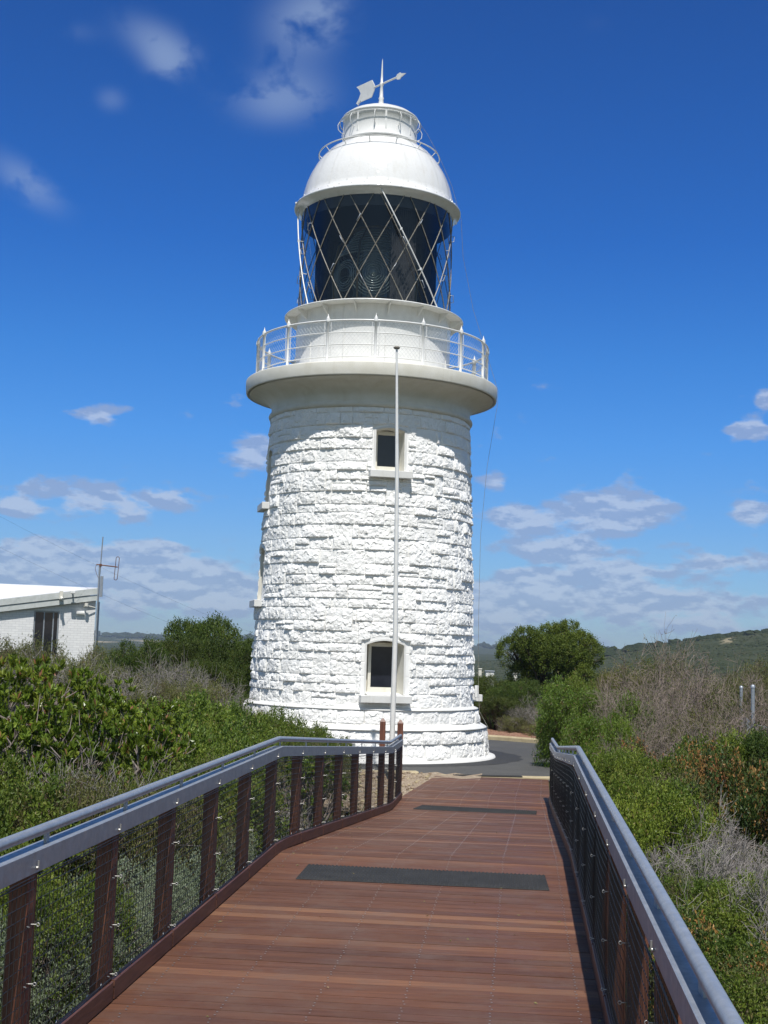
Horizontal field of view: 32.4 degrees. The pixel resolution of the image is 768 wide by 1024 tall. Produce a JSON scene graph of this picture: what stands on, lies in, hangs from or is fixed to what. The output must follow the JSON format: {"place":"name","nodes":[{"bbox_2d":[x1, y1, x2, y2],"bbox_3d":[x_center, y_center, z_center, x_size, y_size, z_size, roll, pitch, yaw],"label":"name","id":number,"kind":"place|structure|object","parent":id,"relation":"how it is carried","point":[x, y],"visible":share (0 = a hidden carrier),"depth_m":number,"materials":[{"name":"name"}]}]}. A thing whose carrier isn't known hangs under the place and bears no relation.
{"place":"outdoors","nodes":[
{"label":"outdoors","id":0,"kind":"place"},
{"bbox_2d":[0,0,767,648],"label":"sky","id":1,"kind":"structure","parent":0,"point":[605,162],"materials":[{"name":"blue"}]},
{"bbox_2d":[303,772,481,811],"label":"gravel ground","id":2,"kind":"structure","parent":0,"point":[405,781],"depth_m":25.95,"materials":[{"name":"beige gravel"}]},
{"bbox_2d":[389,346,399,744],"bbox_3d":[0.192,0.962,26.343,0.268,8.720,0.132,2,-6,0],"label":"flagpole","id":3,"kind":"object","parent":2,"relation":"on","point":[394,654],"visible":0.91,"depth_m":26.27,"materials":[{"name":"white metal"}]},
{"bbox_2d":[33,633,767,1013],"bbox_3d":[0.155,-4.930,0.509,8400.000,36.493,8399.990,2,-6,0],"label":"ground","id":4,"kind":"structure","parent":0,"point":[479,653],"depth_m":550.35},
{"bbox_2d":[0,906,58,1023],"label":"silver shrub","id":5,"kind":"object","parent":4,"relation":"on","point":[1,984],"visible":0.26,"depth_m":8.10,"materials":[{"name":"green plant"}]},
{"bbox_2d":[0,631,75,665],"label":"heath shrub","id":6,"kind":"object","parent":4,"relation":"on","point":[7,644],"visible":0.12,"depth_m":26.70,"materials":[{"name":"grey plant"}]},
{"bbox_2d":[0,661,83,767],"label":"broadleaf shrub","id":7,"kind":"object","parent":4,"relation":"on","point":[4,697],"visible":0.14,"depth_m":14.63,"materials":[{"name":"green plant"}]},
{"bbox_2d":[0,866,84,1023],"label":"leafy shrub","id":8,"kind":"object","parent":4,"relation":"on","point":[4,898],"visible":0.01,"depth_m":9.08,"materials":[{"name":"green plant"}]},
{"bbox_2d":[0,651,85,757],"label":"broadleaf shrub","id":9,"kind":"object","parent":4,"relation":"on","point":[73,684],"visible":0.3,"depth_m":14.75,"materials":[{"name":"green plant"}]},
{"bbox_2d":[0,763,95,891],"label":"leafy shrub","id":10,"kind":"object","parent":4,"relation":"on","point":[35,794],"visible":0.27,"depth_m":10.73,"materials":[{"name":"green plant"}]},
{"bbox_2d":[0,584,99,664],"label":"white building","id":11,"kind":"structure","parent":4,"relation":"on","point":[50,613],"depth_m":47.47,"materials":[{"name":"paint"}]},
{"bbox_2d":[32,611,58,657],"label":"window","id":12,"kind":"structure","parent":11,"relation":"in","point":[45,622],"depth_m":47.42,"materials":[{"name":"glass"}]},
{"bbox_2d":[0,750,102,808],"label":"leafy shrub","id":13,"kind":"object","parent":4,"relation":"on","point":[9,759],"visible":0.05,"depth_m":12.50,"materials":[{"name":"green plant"}]},
{"bbox_2d":[0,682,118,780],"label":"broadleaf shrub","id":14,"kind":"object","parent":4,"relation":"on","point":[17,723],"visible":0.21,"depth_m":13.60,"materials":[{"name":"green plant"}]},
{"bbox_2d":[0,693,121,781],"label":"broadleaf shrub","id":15,"kind":"object","parent":4,"relation":"on","point":[86,706],"visible":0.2,"depth_m":13.56,"materials":[{"name":"green plant"}]},
{"bbox_2d":[0,863,142,1023],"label":"leafy shrub","id":16,"kind":"object","parent":4,"relation":"on","point":[82,893],"visible":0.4,"depth_m":8.39,"materials":[{"name":"green plant"}]},
{"bbox_2d":[0,763,158,942],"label":"heath shrub","id":17,"kind":"object","parent":4,"relation":"on","point":[19,819],"visible":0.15,"depth_m":10.97,"materials":[{"name":"green plant"}]},
{"bbox_2d":[0,698,165,796],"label":"broadleaf shrub","id":18,"kind":"object","parent":4,"relation":"on","point":[136,743],"visible":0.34,"depth_m":13.18,"materials":[{"name":"green plant"}]},
{"bbox_2d":[30,909,141,1023],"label":"silver shrub","id":19,"kind":"object","parent":4,"relation":"on","point":[66,979],"visible":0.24,"depth_m":8.24,"materials":[{"name":"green plant"}]},
{"bbox_2d":[55,665,153,741],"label":"broadleaf shrub","id":20,"kind":"object","parent":4,"relation":"on","point":[78,696],"visible":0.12,"depth_m":16.10,"materials":[{"name":"green plant"}]},
{"bbox_2d":[44,708,186,783],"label":"broadleaf shrub","id":21,"kind":"object","parent":4,"relation":"on","point":[163,733],"visible":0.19,"depth_m":13.67,"materials":[{"name":"green plant"}]},
{"bbox_2d":[23,730,216,860],"bbox_3d":[-2.479,3.034,12.025,1.876,2.150,1.990,3,-6,-14],"label":"bush","id":22,"kind":"object","parent":4,"relation":"on","point":[89,776],"visible":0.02,"depth_m":12.01,"materials":[{"name":"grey plant"}]},
{"bbox_2d":[78,675,169,740],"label":"broadleaf shrub","id":23,"kind":"object","parent":4,"relation":"on","point":[119,705],"visible":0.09,"depth_m":15.89,"materials":[{"name":"green plant"}]},
{"bbox_2d":[35,761,218,953],"bbox_3d":[-2.064,3.105,11.220,1.561,2.005,1.655,-3,-8,39],"label":"heath shrub","id":24,"kind":"object","parent":4,"relation":"on","point":[178,829],"visible":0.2,"depth_m":10.97,"materials":[{"name":"green plant"}]},
{"bbox_2d":[102,636,174,683],"bbox_3d":[-6.731,4.854,35.658,2.029,3.256,2.063,5,-7,-27],"label":"tea tree","id":25,"kind":"object","parent":4,"relation":"on","point":[130,658],"visible":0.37,"depth_m":35.55,"materials":[{"name":"green plant"}]},
{"bbox_2d":[106,715,202,776],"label":"broadleaf shrub","id":26,"kind":"object","parent":4,"relation":"on","point":[168,744],"visible":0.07,"depth_m":14.39,"materials":[{"name":"green plant"}]},
{"bbox_2d":[120,870,199,962],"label":"silver shrub","id":27,"kind":"object","parent":4,"relation":"on","point":[182,891],"visible":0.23,"depth_m":9.91,"materials":[{"name":"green plant"}]},
{"bbox_2d":[82,756,252,904],"bbox_3d":[-1.960,3.160,11.750,1.927,1.941,1.775,7,-8,-42],"label":"leafy shrub","id":28,"kind":"object","parent":4,"relation":"on","point":[170,771],"visible":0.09,"depth_m":11.89,"materials":[{"name":"green plant"}]},
{"bbox_2d":[100,739,236,850],"bbox_3d":[-2.154,3.313,13.436,1.651,2.030,1.307,1,-6,6],"label":"heath shrub","id":29,"kind":"object","parent":4,"relation":"on","point":[166,771],"visible":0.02,"depth_m":13.36,"materials":[{"name":"green plant"}]},
{"bbox_2d":[117,844,224,955],"bbox_3d":[-1.669,3.284,10.497,1.020,1.357,1.012,-1,-7,28],"label":"silver shrub","id":30,"kind":"object","parent":4,"relation":"on","point":[180,876],"visible":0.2,"depth_m":10.37,"materials":[{"name":"green plant"}]},
{"bbox_2d":[157,635,203,679],"bbox_3d":[-6.026,5.118,37.732,2.076,3.199,2.141,0,-6,20],"label":"tea tree","id":31,"kind":"object","parent":4,"relation":"on","point":[172,648],"visible":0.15,"depth_m":37.24,"materials":[{"name":"green plant"}]},
{"bbox_2d":[137,642,226,702],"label":"dead shrub","id":32,"kind":"object","parent":4,"relation":"on","point":[174,673],"visible":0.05,"depth_m":32.42,"materials":[{"name":"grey plant"}]},
{"bbox_2d":[145,813,235,906],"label":"heath shrub","id":33,"kind":"object","parent":4,"relation":"on","point":[224,849],"visible":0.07,"depth_m":11.49,"materials":[{"name":"green plant"}]},
{"bbox_2d":[143,719,238,764],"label":"leafy shrub","id":34,"kind":"object","parent":4,"relation":"on","point":[204,737],"visible":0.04,"depth_m":15.03,"materials":[{"name":"green plant"}]},
{"bbox_2d":[138,683,245,740],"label":"leafy shrub","id":35,"kind":"object","parent":4,"relation":"on","point":[198,703],"visible":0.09,"depth_m":19.58,"materials":[{"name":"green plant"}]},
{"bbox_2d":[166,674,233,706],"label":"heath shrub","id":36,"kind":"object","parent":4,"relation":"on","point":[211,688],"visible":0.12,"depth_m":30.74,"materials":[{"name":"green plant"}]},
{"bbox_2d":[175,629,231,664],"bbox_3d":[-5.668,5.149,38.780,2.226,3.430,2.296,3,-6,-15],"label":"tea tree","id":37,"kind":"object","parent":4,"relation":"on","point":[213,646],"visible":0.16,"depth_m":38.42,"materials":[{"name":"green plant"}]},
{"bbox_2d":[180,654,229,695],"bbox_3d":[-4.826,5.160,35.683,1.713,2.639,1.766,-3,-7,37],"label":"tea tree","id":38,"kind":"object","parent":4,"relation":"on","point":[213,669],"visible":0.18,"depth_m":35.29,"materials":[{"name":"green plant"}]},
{"bbox_2d":[159,610,253,688],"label":"tea tree","id":39,"kind":"object","parent":4,"relation":"on","point":[212,625],"visible":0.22,"depth_m":40.33,"materials":[{"name":"green plant"}]},
{"bbox_2d":[159,707,264,757],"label":"leafy shrub","id":40,"kind":"object","parent":4,"relation":"on","point":[227,727],"visible":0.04,"depth_m":16.91,"materials":[{"name":"green plant"}]},
{"bbox_2d":[181,658,251,702],"bbox_3d":[-4.482,5.307,36.497,2.387,2.505,2.462,5,-7,-30],"label":"tea tree","id":41,"kind":"object","parent":4,"relation":"on","point":[230,670],"visible":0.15,"depth_m":36.39,"materials":[{"name":"green plant"}]},
{"bbox_2d":[156,745,289,867],"bbox_3d":[-1.809,3.369,13.717,1.903,1.917,1.753,5,-7,-27],"label":"leafy shrub","id":42,"kind":"object","parent":4,"relation":"on","point":[259,797],"visible":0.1,"depth_m":13.50,"materials":[{"name":"green plant"}]},
{"bbox_2d":[174,688,273,747],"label":"leafy shrub","id":43,"kind":"object","parent":4,"relation":"on","point":[247,723],"visible":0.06,"depth_m":20.51,"materials":[{"name":"green plant"}]},
{"bbox_2d":[188,730,265,852],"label":"leafy shrub","id":44,"kind":"object","parent":4,"relation":"on","point":[237,748],"visible":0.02,"depth_m":15.26,"materials":[{"name":"green plant"}]},
{"bbox_2d":[187,715,287,759],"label":"leafy shrub","id":45,"kind":"object","parent":4,"relation":"on","point":[274,735],"visible":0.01,"depth_m":18.68,"materials":[{"name":"green plant"}]},
{"bbox_2d":[223,637,253,689],"bbox_3d":[-4.348,5.371,39.693,2.149,3.211,2.084,2,-6,-3],"label":"tea tree","id":46,"kind":"object","parent":4,"relation":"on","point":[247,650],"visible":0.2,"depth_m":39.51,"materials":[{"name":"green plant"}]},
{"bbox_2d":[262,704,314,744],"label":"leafy shrub","id":47,"kind":"object","parent":4,"relation":"on","point":[281,714],"visible":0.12,"depth_m":25.07,"materials":[{"name":"green plant"}]},
{"bbox_2d":[261,745,350,829],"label":"broadleaf shrub","id":48,"kind":"object","parent":4,"relation":"on","point":[308,765],"visible":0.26,"depth_m":16.68,"materials":[{"name":"green plant"}]},
{"bbox_2d":[87,776,604,1023],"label":"boardwalk","id":49,"kind":"structure","parent":4,"relation":"on","point":[376,953],"depth_m":8.28,"materials":[{"name":"brown wood"}]},
{"bbox_2d":[0,734,402,1023],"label":"boardwalk railing","id":50,"kind":"object","parent":49,"relation":"on","point":[20,868],"visible":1,"depth_m":7.78,"materials":[{"name":"metal"}]},
{"bbox_2d":[296,864,549,890],"bbox_3d":[0.317,2.908,10.547,1.966,0.016,0.703,1,-6,5],"label":"grip mat","id":51,"kind":"object","parent":49,"relation":"on","point":[431,877],"visible":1,"depth_m":10.49,"materials":[{"name":"rubber"}]},
{"bbox_2d":[414,805,536,814],"bbox_3d":[1.356,4.419,19.618,1.813,0.017,0.537,1,-6,8],"label":"grip mat","id":52,"kind":"object","parent":49,"relation":"on","point":[464,809],"visible":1,"depth_m":19.56,"materials":[{"name":"rubber"}]},
{"bbox_2d":[549,738,743,1023],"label":"boardwalk railing","id":53,"kind":"object","parent":49,"relation":"on","point":[619,886],"visible":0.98,"depth_m":5.72,"materials":[{"name":"metal"}]},
{"bbox_2d":[93,632,767,690],"bbox_3d":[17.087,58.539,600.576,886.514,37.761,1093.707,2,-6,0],"label":"distant heath","id":54,"kind":"object","parent":4,"relation":"on","point":[742,653],"visible":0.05,"depth_m":519.30,"materials":[{"name":"green plant"}]},
{"bbox_2d":[94,628,767,657],"bbox_3d":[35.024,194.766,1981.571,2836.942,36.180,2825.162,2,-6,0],"label":"distant woodland","id":55,"kind":"object","parent":4,"relation":"on","point":[609,651],"visible":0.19,"depth_m":688.63,"materials":[{"name":"green plant"}]},
{"bbox_2d":[481,678,540,727],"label":"tea tree","id":56,"kind":"object","parent":4,"relation":"on","point":[516,690],"visible":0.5,"depth_m":44.41,"materials":[{"name":"green plant"}]},
{"bbox_2d":[487,729,535,737],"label":"soil verge","id":57,"kind":"structure","parent":4,"relation":"on","point":[503,733],"depth_m":40.52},
{"bbox_2d":[473,694,527,730],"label":"tea tree","id":58,"kind":"object","parent":57,"relation":"on","point":[495,706],"visible":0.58,"depth_m":42.76,"materials":[{"name":"green plant"}]},
{"bbox_2d":[493,618,606,708],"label":"tea tree","id":59,"kind":"object","parent":4,"relation":"on","point":[560,646],"visible":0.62,"depth_m":47.94,"materials":[{"name":"green plant"}]},
{"bbox_2d":[528,666,601,767],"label":"weeping shrub","id":60,"kind":"object","parent":4,"relation":"on","point":[555,709],"visible":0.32,"depth_m":30.59,"materials":[{"name":"green plant"}]},
{"bbox_2d":[560,707,607,752],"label":"weeping shrub","id":61,"kind":"object","parent":4,"relation":"on","point":[579,730],"visible":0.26,"depth_m":24.50,"materials":[{"name":"green plant"}]},
{"bbox_2d":[555,678,626,745],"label":"weeping shrub","id":62,"kind":"object","parent":4,"relation":"on","point":[583,699],"visible":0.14,"depth_m":26.65,"materials":[{"name":"green plant"}]},
{"bbox_2d":[581,708,646,764],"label":"weeping shrub","id":63,"kind":"object","parent":4,"relation":"on","point":[610,733],"visible":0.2,"depth_m":21.66,"materials":[{"name":"green plant"}]},
{"bbox_2d":[585,658,653,702],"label":"heath shrub","id":64,"kind":"object","parent":4,"relation":"on","point":[608,673],"visible":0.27,"depth_m":39.55,"materials":[{"name":"brown plant"}]},
{"bbox_2d":[588,680,657,748],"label":"weeping shrub","id":65,"kind":"object","parent":4,"relation":"on","point":[633,710],"visible":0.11,"depth_m":24.40,"materials":[{"name":"green plant"}]},
{"bbox_2d":[591,738,660,796],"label":"leafy shrub","id":66,"kind":"object","parent":4,"relation":"on","point":[605,763],"visible":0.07,"depth_m":17.63,"materials":[{"name":"green plant"}]},
{"bbox_2d":[586,662,678,747],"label":"dead shrub","id":67,"kind":"object","parent":4,"relation":"on","point":[607,702],"visible":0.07,"depth_m":25.83,"materials":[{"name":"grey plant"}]},
{"bbox_2d":[592,711,681,761],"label":"dead shrub","id":68,"kind":"object","parent":4,"relation":"on","point":[650,749],"visible":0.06,"depth_m":19.80,"materials":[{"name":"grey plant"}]},
{"bbox_2d":[577,652,701,753],"bbox_3d":[4.734,4.174,24.490,2.439,3.160,2.763,1,-6,4],"label":"dead shrub","id":69,"kind":"object","parent":4,"relation":"on","point":[657,694],"visible":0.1,"depth_m":24.84,"materials":[{"name":"brown plant"}]},
{"bbox_2d":[585,677,698,758],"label":"dead shrub","id":70,"kind":"object","parent":4,"relation":"on","point":[660,724],"visible":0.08,"depth_m":21.87,"materials":[{"name":"brown plant"}]},
{"bbox_2d":[600,739,684,795],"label":"leafy shrub","id":71,"kind":"object","parent":4,"relation":"on","point":[627,766],"visible":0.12,"depth_m":16.12,"materials":[{"name":"green plant"}]},
{"bbox_2d":[607,765,713,846],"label":"leafy shrub","id":72,"kind":"object","parent":4,"relation":"on","point":[617,787],"visible":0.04,"depth_m":13.69,"materials":[{"name":"green plant"}]},
{"bbox_2d":[589,614,736,732],"bbox_3d":[6.119,4.036,26.376,3.613,4.133,3.189,-2,-7,33],"label":"dead shrub","id":73,"kind":"object","parent":4,"relation":"on","point":[694,692],"visible":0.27,"depth_m":26.82,"materials":[{"name":"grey plant"}]},
{"bbox_2d":[612,751,716,810],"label":"leafy shrub","id":74,"kind":"object","parent":4,"relation":"on","point":[663,763],"visible":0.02,"depth_m":15.53,"materials":[{"name":"green plant"}]},
{"bbox_2d":[611,771,727,870],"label":"leafy shrub","id":75,"kind":"object","parent":4,"relation":"on","point":[648,828],"visible":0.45,"depth_m":12.64,"materials":[{"name":"green plant"}]},
{"bbox_2d":[626,870,735,977],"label":"leafy shrub","id":76,"kind":"object","parent":4,"relation":"on","point":[699,887],"visible":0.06,"depth_m":10.45,"materials":[{"name":"green plant"}]},
{"bbox_2d":[636,760,726,829],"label":"heath shrub","id":77,"kind":"object","parent":4,"relation":"on","point":[682,774],"visible":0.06,"depth_m":14.18,"materials":[{"name":"green plant"}]},
{"bbox_2d":[626,805,766,948],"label":"dead shrub","id":78,"kind":"object","parent":4,"relation":"on","point":[721,864],"visible":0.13,"depth_m":11.21,"materials":[{"name":"grey plant"}]},
{"bbox_2d":[653,703,742,765],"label":"heath shrub","id":79,"kind":"object","parent":4,"relation":"on","point":[690,723],"visible":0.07,"depth_m":21.63,"materials":[{"name":"green plant"}]},
{"bbox_2d":[648,903,766,1021],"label":"orange flecked shrub","id":80,"kind":"object","parent":4,"relation":"on","point":[701,929],"visible":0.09,"depth_m":8.79,"materials":[{"name":"green plant"}]},
{"bbox_2d":[648,925,767,1018],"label":"leafy shrub","id":81,"kind":"object","parent":4,"relation":"on","point":[728,943],"visible":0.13,"depth_m":8.27,"materials":[{"name":"green plant"}]},
{"bbox_2d":[650,861,765,951],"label":"heath shrub","id":82,"kind":"object","parent":4,"relation":"on","point":[672,891],"visible":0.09,"depth_m":10.52,"materials":[{"name":"green plant"}]},
{"bbox_2d":[649,948,767,1023],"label":"heath shrub","id":83,"kind":"object","parent":4,"relation":"on","point":[765,979],"visible":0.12,"depth_m":7.52,"materials":[{"name":"green plant"}]},
{"bbox_2d":[650,848,767,955],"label":"dead shrub","id":84,"kind":"object","parent":4,"relation":"on","point":[762,903],"visible":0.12,"depth_m":9.64,"materials":[{"name":"grey plant"}]},
{"bbox_2d":[652,890,767,959],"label":"leafy shrub","id":85,"kind":"object","parent":4,"relation":"on","point":[717,914],"visible":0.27,"depth_m":9.49,"materials":[{"name":"green plant"}]},
{"bbox_2d":[652,691,767,765],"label":"dead shrub","id":86,"kind":"object","parent":4,"relation":"on","point":[751,722],"visible":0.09,"depth_m":20.57,"materials":[{"name":"grey plant"}]},
{"bbox_2d":[653,780,767,877],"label":"dead shrub","id":87,"kind":"object","parent":4,"relation":"on","point":[733,839],"visible":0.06,"depth_m":12.77,"materials":[{"name":"grey plant"}]},
{"bbox_2d":[654,644,767,725],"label":"dead shrub","id":88,"kind":"object","parent":4,"relation":"on","point":[723,681],"visible":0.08,"depth_m":27.73,"materials":[{"name":"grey plant"}]},
{"bbox_2d":[655,731,767,843],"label":"orange flecked shrub","id":89,"kind":"object","parent":4,"relation":"on","point":[687,768],"visible":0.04,"depth_m":15.24,"materials":[{"name":"green plant"}]},
{"bbox_2d":[661,802,767,878],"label":"dead shrub","id":90,"kind":"object","parent":4,"relation":"on","point":[744,862],"visible":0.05,"depth_m":12.44,"materials":[{"name":"grey plant"}]},
{"bbox_2d":[683,747,767,872],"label":"orange flecked shrub","id":91,"kind":"object","parent":4,"relation":"on","point":[750,817],"visible":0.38,"depth_m":13.71,"materials":[{"name":"green plant"}]},
{"bbox_2d":[687,743,767,854],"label":"orange flecked shrub","id":92,"kind":"object","parent":4,"relation":"on","point":[725,778],"visible":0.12,"depth_m":14.64,"materials":[{"name":"green plant"}]},
{"bbox_2d":[687,870,767,941],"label":"leafy shrub","id":93,"kind":"object","parent":4,"relation":"on","point":[704,897],"visible":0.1,"depth_m":10.17,"materials":[{"name":"green plant"}]},
{"bbox_2d":[698,724,765,772],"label":"leafy shrub","id":94,"kind":"object","parent":4,"relation":"on","point":[732,738],"visible":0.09,"depth_m":17.57,"materials":[{"name":"green plant"}]},
{"bbox_2d":[701,677,767,732],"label":"heath shrub","id":95,"kind":"object","parent":4,"relation":"on","point":[728,707],"visible":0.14,"depth_m":25.72,"materials":[{"name":"brown plant"}]},
{"bbox_2d":[703,667,767,734],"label":"dead shrub","id":96,"kind":"object","parent":4,"relation":"on","point":[748,706],"visible":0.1,"depth_m":23.64,"materials":[{"name":"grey plant"}]},
{"bbox_2d":[715,963,767,1023],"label":"leafy shrub","id":97,"kind":"object","parent":4,"relation":"on","point":[734,999],"visible":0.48,"depth_m":7.31,"materials":[{"name":"green plant"}]},
{"bbox_2d":[715,930,767,985],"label":"orange flecked shrub","id":98,"kind":"object","parent":4,"relation":"on","point":[764,962],"visible":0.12,"depth_m":8.06,"materials":[{"name":"green plant"}]},
{"bbox_2d":[727,722,767,777],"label":"tea tree","id":99,"kind":"object","parent":4,"relation":"on","point":[757,741],"visible":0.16,"depth_m":17.00,"materials":[{"name":"green plant"}]},
{"bbox_2d":[350,740,549,780],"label":"asphalt road","id":100,"kind":"structure","parent":0,"point":[524,766],"depth_m":30.15,"materials":[{"name":"grey asphalt"}]},
{"bbox_2d":[359,750,522,766],"bbox_3d":[-0.404,6.072,33.349,7.827,0.001,7.720,2,-6,0],"label":"asphalt patch","id":101,"kind":"object","parent":100,"relation":"on","point":[501,757],"visible":0.18,"depth_m":31.29,"materials":[{"name":"grey asphalt"}]},
{"bbox_2d":[243,59,497,763],"bbox_3d":[-0.325,-3.032,34.398,6.860,18.340,6.860,2,-6,0],"label":"lighthouse","id":102,"kind":"object","parent":101,"relation":"on","point":[377,211],"visible":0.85,"depth_m":32.02,"materials":[{"name":"white paint"}]},
{"bbox_2d":[358,639,411,703],"bbox_3d":[0.006,3.736,31.081,1.220,1.486,0.750,3,-6,-12],"label":"window","id":103,"kind":"structure","parent":102,"relation":"in","point":[378,653],"depth_m":31.33,"materials":[{"name":"white paint"}]},
{"bbox_2d":[368,426,412,479],"bbox_3d":[0.127,-1.419,31.816,1.040,1.275,0.750,3,-6,-12],"label":"window","id":104,"kind":"structure","parent":102,"relation":"in","point":[384,437],"depth_m":32.05,"materials":[{"name":"white paint"}]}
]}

